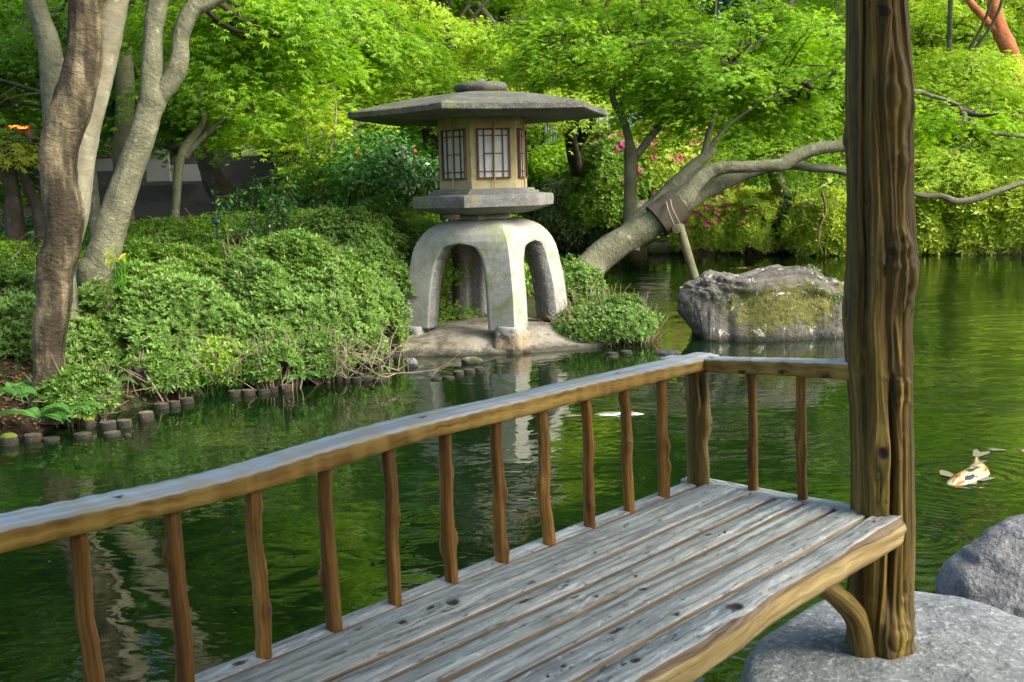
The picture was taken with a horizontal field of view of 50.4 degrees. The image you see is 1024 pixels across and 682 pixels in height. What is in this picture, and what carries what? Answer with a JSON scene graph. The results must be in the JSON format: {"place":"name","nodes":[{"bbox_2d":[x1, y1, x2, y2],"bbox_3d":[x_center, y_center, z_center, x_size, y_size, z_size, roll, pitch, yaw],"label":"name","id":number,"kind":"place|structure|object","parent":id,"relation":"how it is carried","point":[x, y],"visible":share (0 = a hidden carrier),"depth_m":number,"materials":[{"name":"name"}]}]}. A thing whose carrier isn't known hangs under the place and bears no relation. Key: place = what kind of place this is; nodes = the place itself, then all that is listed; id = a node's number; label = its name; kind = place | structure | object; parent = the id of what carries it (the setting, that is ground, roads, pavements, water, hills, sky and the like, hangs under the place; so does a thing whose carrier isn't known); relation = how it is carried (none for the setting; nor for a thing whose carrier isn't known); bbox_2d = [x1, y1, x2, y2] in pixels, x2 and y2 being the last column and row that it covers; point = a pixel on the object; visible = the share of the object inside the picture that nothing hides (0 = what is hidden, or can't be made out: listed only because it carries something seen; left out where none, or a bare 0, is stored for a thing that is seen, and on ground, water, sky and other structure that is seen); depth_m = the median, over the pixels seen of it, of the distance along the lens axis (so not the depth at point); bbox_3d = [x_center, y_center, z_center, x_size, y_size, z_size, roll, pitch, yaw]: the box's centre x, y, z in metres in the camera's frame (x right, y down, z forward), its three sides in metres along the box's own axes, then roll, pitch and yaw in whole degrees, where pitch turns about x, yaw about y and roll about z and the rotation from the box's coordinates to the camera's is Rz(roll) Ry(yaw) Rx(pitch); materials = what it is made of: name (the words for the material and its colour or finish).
{"place":"outdoors","nodes":[
{"label":"outdoors","id":0,"kind":"place"},
{"bbox_2d":[0,250,1023,681],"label":"pond water","id":1,"kind":"structure","parent":0,"point":[968,354],"depth_m":6.78,"materials":[{"name":"liquid"}]},
{"bbox_2d":[461,356,482,364],"bbox_3d":[-0.394,0.199,10.726,0.220,0.092,0.137,-2,8,0],"label":"pond stone","id":2,"kind":"object","parent":1,"relation":"on","point":[470,360],"visible":0.85,"depth_m":10.67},
{"bbox_2d":[563,411,642,416],"bbox_3d":[0.706,0.569,8.139,0.649,0.077,0.217,-2,8,0],"label":"koi","id":3,"kind":"object","parent":1,"relation":"in","point":[613,413],"visible":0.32,"depth_m":8.13},
{"bbox_2d":[647,242,662,253],"bbox_3d":[3.518,-2.212,26.614,0.440,0.403,0.293,-2,8,0],"label":"edging rock","id":4,"kind":"object","parent":1,"relation":"in","point":[654,248],"visible":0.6,"depth_m":26.49,"materials":[{"name":"stone"}]},
{"bbox_2d":[655,349,680,354],"bbox_3d":[1.575,0.124,11.006,0.269,0.073,0.177,-2,8,0],"label":"pond stone","id":5,"kind":"object","parent":1,"relation":"in","point":[665,351],"visible":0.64,"depth_m":10.95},
{"bbox_2d":[663,242,673,253],"bbox_3d":[3.807,-2.210,26.605,0.368,0.402,0.295,-2,8,0],"label":"edging rock","id":6,"kind":"object","parent":1,"relation":"in","point":[668,248],"visible":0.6,"depth_m":26.48,"materials":[{"name":"stone"}]},
{"bbox_2d":[672,223,698,279],"bbox_3d":[2.514,-0.870,15.011,0.564,1.500,0.433,1,8,18],"label":"wooden prop","id":7,"kind":"object","parent":1,"relation":"in","point":[679,229],"visible":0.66,"depth_m":14.85,"materials":[{"name":"brown wood"}]},
{"bbox_2d":[676,264,843,340],"bbox_3d":[2.901,-0.227,12.164,2.119,1.282,1.180,-2,8,0],"label":"pond rock","id":8,"kind":"object","parent":1,"relation":"in","point":[777,302],"visible":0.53,"depth_m":11.71,"materials":[{"name":"grey stone"}]},
{"bbox_2d":[939,449,994,485],"bbox_3d":[2.668,0.746,6.394,0.293,0.108,0.900,1,9,21],"label":"koi","id":9,"kind":"object","parent":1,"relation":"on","point":[976,470],"visible":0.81,"depth_m":6.16},
{"bbox_2d":[935,514,1023,617],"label":"boulder","id":10,"kind":"object","parent":1,"relation":"in","point":[986,567],"visible":0.48,"depth_m":4.14,"materials":[{"name":"stone"}]},
{"bbox_2d":[0,16,1023,436],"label":"ground","id":11,"kind":"structure","parent":0,"point":[28,426],"depth_m":9.13,"materials":[{"name":"soil"}]},
{"bbox_2d":[0,432,18,445],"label":"log stake","id":12,"kind":"object","parent":11,"relation":"on","point":[9,439],"visible":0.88,"depth_m":7.69,"materials":[{"name":"wood"}]},
{"bbox_2d":[0,382,39,402],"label":"fern","id":13,"kind":"object","parent":11,"relation":"on","point":[15,387],"visible":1,"depth_m":7.66,"materials":[{"name":"green plant"}]},
{"bbox_2d":[0,131,44,257],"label":"maple tree","id":14,"kind":"object","parent":11,"relation":"on","point":[14,220],"visible":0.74,"depth_m":12.92,"materials":[{"name":"brown plant"}]},
{"bbox_2d":[23,432,42,442],"bbox_3d":[-3.441,0.913,7.860,0.136,0.507,0.130,-2,8,0],"label":"log stake","id":15,"kind":"object","parent":11,"relation":"on","point":[32,437],"visible":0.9,"depth_m":7.78,"materials":[{"name":"wood"}]},
{"bbox_2d":[0,407,73,423],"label":"fern","id":16,"kind":"object","parent":11,"relation":"on","point":[27,411],"visible":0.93,"depth_m":7.87,"materials":[{"name":"green plant"}]},
{"bbox_2d":[0,231,85,268],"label":"azalea hedge","id":17,"kind":"object","parent":11,"relation":"on","point":[9,246],"visible":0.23,"depth_m":12.04,"materials":[{"name":"green plant"}]},
{"bbox_2d":[0,0,128,424],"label":"maple tree","id":18,"kind":"object","parent":11,"relation":"on","point":[76,82],"visible":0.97,"depth_m":8.22,"materials":[{"name":"brown plant"}]},
{"bbox_2d":[0,246,134,366],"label":"azalea shrub","id":19,"kind":"object","parent":11,"relation":"on","point":[17,278],"visible":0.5,"depth_m":9.21,"materials":[{"name":"green plant"}]},
{"bbox_2d":[37,401,105,415],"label":"fern","id":20,"kind":"object","parent":11,"relation":"on","point":[64,406],"visible":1,"depth_m":7.85,"materials":[{"name":"green plant"}]},
{"bbox_2d":[17,353,128,426],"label":"azalea shrub","id":21,"kind":"object","parent":11,"relation":"on","point":[73,386],"visible":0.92,"depth_m":8.19,"materials":[{"name":"green plant"}]},
{"bbox_2d":[0,0,153,238],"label":"maple tree","id":22,"kind":"object","parent":11,"relation":"on","point":[37,173],"visible":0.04,"depth_m":20.66,"materials":[{"name":"green plant"}]},
{"bbox_2d":[2,124,39,139],"bbox_3d":[-8.752,-3.683,19.120,0.701,0.267,0.457,-2,8,0],"label":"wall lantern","id":23,"kind":"object","parent":22,"relation":"attached to","point":[28,132],"depth_m":19.15,"materials":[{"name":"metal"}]},
{"bbox_2d":[73,431,91,438],"bbox_3d":[-3.112,0.903,7.936,0.137,0.487,0.130,-2,8,0],"label":"log stake","id":24,"kind":"object","parent":11,"relation":"on","point":[83,435],"visible":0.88,"depth_m":7.86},
{"bbox_2d":[0,0,165,202],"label":"evergreen tree","id":25,"kind":"object","parent":11,"relation":"on","point":[32,177],"depth_m":35.07,"materials":[{"name":"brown plant"}]},
{"bbox_2d":[83,415,95,428],"bbox_3d":[-3.182,0.830,8.240,0.089,0.550,0.081,-2,8,0],"label":"log stake","id":26,"kind":"object","parent":11,"relation":"on","point":[90,423],"visible":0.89,"depth_m":8.18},
{"bbox_2d":[99,420,116,430],"bbox_3d":[-3.027,0.851,8.200,0.128,0.510,0.130,-2,8,0],"label":"log stake","id":27,"kind":"object","parent":11,"relation":"on","point":[105,425],"visible":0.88,"depth_m":8.12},
{"bbox_2d":[103,430,120,437],"bbox_3d":[-2.903,0.896,7.942,0.127,0.487,0.126,-2,8,0],"label":"log stake","id":28,"kind":"object","parent":11,"relation":"on","point":[111,433],"visible":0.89,"depth_m":7.88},
{"bbox_2d":[117,418,132,427],"bbox_3d":[-2.922,0.842,8.251,0.115,0.509,0.113,-2,8,0],"label":"log stake","id":29,"kind":"object","parent":11,"relation":"on","point":[124,423],"visible":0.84,"depth_m":8.18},
{"bbox_2d":[0,0,259,238],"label":"maple tree","id":30,"kind":"object","parent":11,"relation":"on","point":[24,64],"visible":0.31,"depth_m":13.75,"materials":[{"name":"green plant"}]},
{"bbox_2d":[6,237,275,390],"bbox_3d":[-3.494,-0.330,10.303,2.766,1.293,2.526,-2,8,0],"label":"azalea shrub","id":31,"kind":"object","parent":11,"relation":"on","point":[154,271],"visible":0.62,"depth_m":9.53,"materials":[{"name":"green plant"}]},
{"bbox_2d":[138,410,153,421],"bbox_3d":[-2.826,0.802,8.452,0.120,0.525,0.130,-2,8,0],"label":"log stake","id":32,"kind":"object","parent":11,"relation":"on","point":[146,416],"visible":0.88,"depth_m":8.38,"materials":[{"name":"wood"}]},
{"bbox_2d":[111,349,199,401],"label":"azalea shrub","id":33,"kind":"object","parent":11,"relation":"on","point":[166,376],"visible":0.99,"depth_m":9.06,"materials":[{"name":"green plant"}]},
{"bbox_2d":[153,402,168,408],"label":"log stake","id":34,"kind":"object","parent":11,"relation":"on","point":[161,405],"visible":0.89,"depth_m":8.87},
{"bbox_2d":[114,3,240,242],"bbox_3d":[-5.871,-3.916,19.566,4.310,4.674,3.628,-2,8,0],"label":"maple tree","id":35,"kind":"object","parent":11,"relation":"on","point":[213,178],"visible":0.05,"depth_m":18.84,"materials":[{"name":"brown plant"}]},
{"bbox_2d":[88,121,282,221],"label":"garden house","id":36,"kind":"structure","parent":11,"relation":"on","point":[154,198],"depth_m":23.93,"materials":[{"name":"metal"}]},
{"bbox_2d":[179,397,193,404],"bbox_3d":[-2.713,0.717,9.123,0.122,0.501,0.128,-2,8,0],"label":"log stake","id":37,"kind":"object","parent":11,"relation":"on","point":[186,400],"visible":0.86,"depth_m":9.05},
{"bbox_2d":[183,328,255,387],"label":"azalea shrub","id":38,"kind":"object","parent":11,"relation":"on","point":[217,344],"visible":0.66,"depth_m":9.46,"materials":[{"name":"green plant"}]},
{"bbox_2d":[0,319,440,431],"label":"fallen leaves","id":39,"kind":"object","parent":11,"relation":"on","point":[7,398],"visible":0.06,"depth_m":8.77,"materials":[{"name":"brown plant"}]},
{"bbox_2d":[179,367,263,396],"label":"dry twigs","id":40,"kind":"object","parent":11,"relation":"on","point":[221,390],"visible":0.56,"depth_m":9.37,"materials":[{"name":"wood"}]},
{"bbox_2d":[175,327,306,387],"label":"bare azalea","id":41,"kind":"object","parent":11,"relation":"on","point":[239,355],"visible":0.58,"depth_m":9.36,"materials":[{"name":"brown plant"}]},
{"bbox_2d":[76,0,414,352],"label":"maple tree","id":42,"kind":"object","parent":11,"relation":"on","point":[273,38],"visible":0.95,"depth_m":10.76,"materials":[{"name":"green plant"}]},
{"bbox_2d":[103,244,125,294],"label":"broadleaf plant","id":43,"kind":"object","parent":42,"relation":"attached to","point":[123,258],"visible":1,"depth_m":9.32,"materials":[{"name":"green plant"}]},
{"bbox_2d":[110,35,380,226],"bbox_3d":[-3.769,-2.549,14.780,4.121,3.352,2.471,4,10,35],"label":"maple tree","id":44,"kind":"object","parent":11,"relation":"on","point":[199,135],"visible":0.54,"depth_m":14.03,"materials":[{"name":"green plant"}]},
{"bbox_2d":[241,389,255,395],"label":"log stake","id":45,"kind":"object","parent":11,"relation":"on","point":[247,392],"visible":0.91,"depth_m":9.34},
{"bbox_2d":[203,139,306,244],"bbox_3d":[-2.822,-1.290,11.982,1.189,1.879,1.015,2,9,24],"label":"twiggy shrub","id":46,"kind":"object","parent":11,"relation":"on","point":[271,213],"visible":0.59,"depth_m":11.92,"materials":[{"name":"green plant"}]},
{"bbox_2d":[155,227,389,373],"bbox_3d":[-2.408,-0.240,10.845,2.384,1.793,2.359,1,8,18],"label":"azalea shrub","id":47,"kind":"object","parent":11,"relation":"on","point":[265,270],"visible":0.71,"depth_m":10.24,"materials":[{"name":"green plant"}]},
{"bbox_2d":[237,328,313,390],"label":"azalea shrub","id":48,"kind":"object","parent":11,"relation":"on","point":[264,360],"visible":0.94,"depth_m":9.45,"materials":[{"name":"green plant"}]},
{"bbox_2d":[79,205,484,322],"bbox_3d":[-2.901,-0.920,13.155,5.364,1.451,2.213,-2,8,0],"label":"azalea hedge","id":49,"kind":"object","parent":11,"relation":"on","point":[193,233],"visible":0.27,"depth_m":12.59,"materials":[{"name":"green plant"}]},
{"bbox_2d":[223,168,367,229],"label":"camellia bush","id":50,"kind":"object","parent":11,"relation":"on","point":[247,196],"visible":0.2,"depth_m":14.64,"materials":[{"name":"green plant"}]},
{"bbox_2d":[282,371,319,382],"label":"fern","id":51,"kind":"object","parent":11,"relation":"on","point":[302,376],"visible":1,"depth_m":9.22,"materials":[{"name":"green plant"}]},
{"bbox_2d":[0,212,605,297],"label":"ground cover","id":52,"kind":"object","parent":11,"relation":"on","point":[27,221],"visible":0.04,"depth_m":20.05,"materials":[{"name":"green plant"}]},
{"bbox_2d":[230,83,400,204],"bbox_3d":[-2.557,-2.499,14.274,2.082,1.737,1.369,2,9,25],"label":"maple sapling","id":53,"kind":"object","parent":11,"relation":"on","point":[322,124],"visible":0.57,"depth_m":14.14,"materials":[{"name":"green plant"}]},
{"bbox_2d":[194,0,465,191],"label":"maple tree","id":54,"kind":"object","parent":11,"relation":"on","point":[414,45],"visible":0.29,"depth_m":17.20,"materials":[{"name":"green plant"}]},
{"bbox_2d":[296,322,368,384],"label":"azalea shrub","id":55,"kind":"object","parent":11,"relation":"on","point":[318,343],"visible":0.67,"depth_m":9.77,"materials":[{"name":"green plant"}]},
{"bbox_2d":[251,191,443,341],"bbox_3d":[-1.873,-0.767,12.306,2.218,1.840,2.251,-2,8,0],"label":"azalea shrub","id":56,"kind":"object","parent":11,"relation":"on","point":[377,237],"visible":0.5,"depth_m":11.68,"materials":[{"name":"green plant"}]},
{"bbox_2d":[277,0,436,196],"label":"maple tree","id":57,"kind":"object","parent":11,"relation":"on","point":[349,110],"depth_m":25.38,"materials":[{"name":"green plant"}]},
{"bbox_2d":[312,293,409,353],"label":"azalea shrub","id":58,"kind":"object","parent":11,"relation":"on","point":[382,315],"visible":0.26,"depth_m":11.37,"materials":[{"name":"green plant"}]},
{"bbox_2d":[274,119,449,220],"bbox_3d":[-1.714,-1.967,13.766,1.975,1.853,2.231,6,11,42],"label":"camellia bush","id":59,"kind":"object","parent":11,"relation":"on","point":[405,176],"visible":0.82,"depth_m":13.45,"materials":[{"name":"green plant"}]},
{"bbox_2d":[288,0,457,192],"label":"evergreen tree","id":60,"kind":"object","parent":11,"relation":"on","point":[422,146],"depth_m":37.36,"materials":[{"name":"green plant"}]},
{"bbox_2d":[327,326,459,387],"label":"bare azalea","id":61,"kind":"object","parent":11,"relation":"on","point":[345,352],"visible":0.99,"depth_m":9.62,"materials":[{"name":"brown plant"}]},
{"bbox_2d":[312,0,636,221],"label":"maple tree","id":62,"kind":"object","parent":11,"relation":"on","point":[458,30],"visible":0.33,"depth_m":20.81,"materials":[{"name":"green plant"}]},
{"bbox_2d":[382,317,605,355],"bbox_3d":[-0.310,0.075,12.433,2.951,0.652,2.389,-2,8,0],"label":"apron base","id":63,"kind":"object","parent":11,"relation":"on","point":[465,336],"visible":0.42,"depth_m":11.52,"materials":[{"name":"stone"}]},
{"bbox_2d":[347,78,607,353],"bbox_3d":[-0.293,-1.334,12.032,2.817,3.080,2.844,-2,8,0],"label":"stone lantern","id":64,"kind":"object","parent":63,"relation":"on","point":[484,191],"visible":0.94,"depth_m":11.53,"materials":[{"name":"stone"}]},
{"bbox_2d":[440,129,466,179],"bbox_3d":[-0.620,-1.988,11.619,0.363,0.528,0.035,6,11,43],"label":"window","id":65,"kind":"structure","parent":64,"relation":"in","point":[459,135],"depth_m":11.62,"materials":[{"name":"paper"}]},
{"bbox_2d":[476,128,510,178],"bbox_3d":[-0.195,-1.986,11.514,0.363,0.528,0.035,-4,8,-16],"label":"window","id":66,"kind":"structure","parent":64,"relation":"in","point":[484,136],"depth_m":11.51,"materials":[{"name":"paper"}]},
{"bbox_2d":[516,128,527,177],"bbox_3d":[0.107,-2.038,11.826,0.035,0.528,0.363,0,8,14],"label":"window","id":67,"kind":"structure","parent":64,"relation":"in","point":[520,156],"depth_m":11.81,"materials":[{"name":"paper"}]},
{"bbox_2d":[446,261,579,300],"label":"azalea shrub","id":68,"kind":"object","parent":11,"relation":"on","point":[528,284],"visible":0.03,"depth_m":13.74,"materials":[{"name":"green plant"}]},
{"bbox_2d":[317,0,714,61],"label":"maple tree","id":69,"kind":"object","parent":11,"relation":"on","point":[504,6],"visible":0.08,"depth_m":28.88,"materials":[{"name":"green plant"}]},
{"bbox_2d":[467,0,567,128],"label":"gnarled tree","id":70,"kind":"object","parent":11,"relation":"on","point":[483,11],"visible":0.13,"depth_m":26.93,"materials":[{"name":"plant"}]},
{"bbox_2d":[537,175,570,198],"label":"leafy bush","id":71,"kind":"object","parent":11,"relation":"on","point":[555,179],"visible":0.29,"depth_m":28.69,"materials":[{"name":"plant"}]},
{"bbox_2d":[527,138,608,211],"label":"leafy bush","id":72,"kind":"object","parent":11,"relation":"on","point":[544,164],"visible":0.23,"depth_m":28.73,"materials":[{"name":"green plant"}]},
{"bbox_2d":[519,174,637,251],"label":"leafy bush","id":73,"kind":"object","parent":11,"relation":"on","point":[555,225],"visible":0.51,"depth_m":28.10,"materials":[{"name":"green plant"}]},
{"bbox_2d":[485,0,681,220],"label":"maple tree","id":74,"kind":"object","parent":11,"relation":"on","point":[575,163],"visible":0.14,"depth_m":23.86,"materials":[{"name":"green plant"}]},
{"bbox_2d":[559,252,611,302],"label":"azalea shrub","id":75,"kind":"object","parent":11,"relation":"on","point":[588,275],"visible":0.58,"depth_m":14.03,"materials":[{"name":"green plant"}]},
{"bbox_2d":[543,112,644,143],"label":"leafy bush","id":76,"kind":"object","parent":11,"relation":"on","point":[559,134],"visible":0.05,"depth_m":32.97,"materials":[{"name":"plant"}]},
{"bbox_2d":[470,0,727,251],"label":"maple tree","id":77,"kind":"object","parent":11,"relation":"on","point":[559,33],"visible":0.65,"depth_m":16.51,"materials":[{"name":"green plant"}]},
{"bbox_2d":[541,283,668,347],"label":"azalea shrub","id":78,"kind":"object","parent":11,"relation":"on","point":[632,320],"visible":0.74,"depth_m":11.62,"materials":[{"name":"green plant"}]},
{"bbox_2d":[561,124,659,235],"bbox_3d":[2.529,-3.778,27.943,2.661,3.602,2.185,-2,8,0],"label":"azalea bush","id":79,"kind":"object","parent":11,"relation":"on","point":[594,157],"visible":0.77,"depth_m":27.36,"materials":[{"name":"green plant"}]},
{"bbox_2d":[604,116,725,194],"bbox_3d":[3.996,-4.460,28.461,3.340,3.060,2.303,-2,8,0],"label":"azalea bush","id":80,"kind":"object","parent":11,"relation":"on","point":[666,167],"visible":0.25,"depth_m":27.62,"materials":[{"name":"green plant"}]},
{"bbox_2d":[667,186,746,254],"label":"azalea bush","id":81,"kind":"object","parent":11,"relation":"on","point":[703,222],"visible":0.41,"depth_m":24.96,"materials":[{"name":"green plant"}]},
{"bbox_2d":[423,18,1016,238],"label":"slope undergrowth","id":82,"kind":"object","parent":11,"relation":"on","point":[829,178],"depth_m":31.11,"materials":[{"name":"green plant"}]},
{"bbox_2d":[637,0,843,76],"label":"evergreen tree","id":83,"kind":"object","parent":11,"relation":"on","point":[727,4],"visible":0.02,"depth_m":34.73,"materials":[{"name":"green plant"}]},
{"bbox_2d":[722,185,785,254],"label":"azalea bush","id":84,"kind":"object","parent":11,"relation":"on","point":[748,229],"visible":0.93,"depth_m":24.71,"materials":[{"name":"green plant"}]},
{"bbox_2d":[706,152,819,191],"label":"leafy bush","id":85,"kind":"object","parent":11,"relation":"on","point":[766,186],"visible":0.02,"depth_m":27.02,"materials":[{"name":"green plant"}]},
{"bbox_2d":[759,186,802,253],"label":"azalea bush","id":86,"kind":"object","parent":11,"relation":"on","point":[789,196],"visible":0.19,"depth_m":24.82,"materials":[{"name":"green plant"}]},
{"bbox_2d":[640,0,953,204],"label":"maple tree","id":87,"kind":"object","parent":11,"relation":"on","point":[769,150],"visible":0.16,"depth_m":20.97,"materials":[{"name":"green plant"}]},
{"bbox_2d":[572,0,1023,294],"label":"leaning maple","id":88,"kind":"object","parent":11,"relation":"on","point":[750,87],"visible":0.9,"depth_m":15.46,"materials":[{"name":"green plant"}]},
{"bbox_2d":[756,173,846,255],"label":"bare shrub","id":89,"kind":"object","parent":11,"relation":"on","point":[804,205],"visible":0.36,"depth_m":24.11,"materials":[{"name":"green plant"}]},
{"bbox_2d":[817,192,826,253],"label":"hanging twig","id":90,"kind":"object","parent":89,"relation":"hanging from","point":[823,218],"visible":0.92,"depth_m":23.78,"materials":[{"name":"wood"}]},
{"bbox_2d":[776,184,846,255],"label":"rhododendron bush","id":91,"kind":"object","parent":11,"relation":"on","point":[835,229],"visible":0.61,"depth_m":24.07,"materials":[{"name":"green plant"}]},
{"bbox_2d":[756,0,965,68],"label":"evergreen tree","id":92,"kind":"object","parent":11,"relation":"on","point":[913,44],"visible":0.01,"depth_m":34.19,"materials":[{"name":"green plant"}]},
{"bbox_2d":[740,591,1023,681],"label":"foundation stone","id":93,"kind":"object","parent":11,"relation":"on","point":[958,639],"visible":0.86,"depth_m":3.26,"materials":[{"name":"stone"}]},
{"bbox_2d":[0,352,906,681],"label":"slatted bench","id":94,"kind":"object","parent":93,"relation":"on","point":[694,574],"visible":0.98,"depth_m":2.60,"materials":[{"name":"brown wood"}]},
{"bbox_2d":[842,0,919,659],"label":"garden pavilion","id":95,"kind":"structure","parent":93,"relation":"on","point":[881,274],"depth_m":3.09,"materials":[{"name":"brown wood"}]},
{"bbox_2d":[826,0,1023,100],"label":"maple tree","id":96,"kind":"object","parent":11,"relation":"on","point":[989,42],"visible":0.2,"depth_m":31.42,"materials":[{"name":"green plant"}]},
{"bbox_2d":[834,0,1023,210],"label":"maple tree","id":97,"kind":"object","parent":11,"relation":"on","point":[973,152],"visible":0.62,"depth_m":19.61,"materials":[{"name":"green plant"}]},
{"bbox_2d":[914,183,960,254],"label":"rhododendron bush","id":98,"kind":"object","parent":11,"relation":"on","point":[932,232],"visible":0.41,"depth_m":23.40,"materials":[{"name":"green plant"}]},
{"bbox_2d":[914,167,967,189],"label":"rhododendron bush","id":99,"kind":"object","parent":11,"relation":"on","point":[915,188],"visible":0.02,"depth_m":25.74,"materials":[{"name":"green plant"}]},
{"bbox_2d":[935,171,1023,254],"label":"rhododendron bush","id":100,"kind":"object","parent":11,"relation":"on","point":[971,229],"visible":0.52,"depth_m":23.04,"materials":[{"name":"green plant"}]},
{"bbox_2d":[954,0,1022,42],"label":"evergreen tree","id":101,"kind":"object","parent":11,"relation":"on","point":[984,10],"visible":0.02,"depth_m":40.41,"materials":[{"name":"green plant"}]},
{"bbox_2d":[965,0,1023,107],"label":"red pine","id":102,"kind":"object","parent":11,"relation":"on","point":[1004,38],"visible":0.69,"depth_m":26.86,"materials":[{"name":"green plant"}]},
{"bbox_2d":[986,170,1023,254],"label":"rhododendron bush","id":103,"kind":"object","parent":11,"relation":"on","point":[1009,226],"visible":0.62,"depth_m":22.76,"materials":[{"name":"green plant"}]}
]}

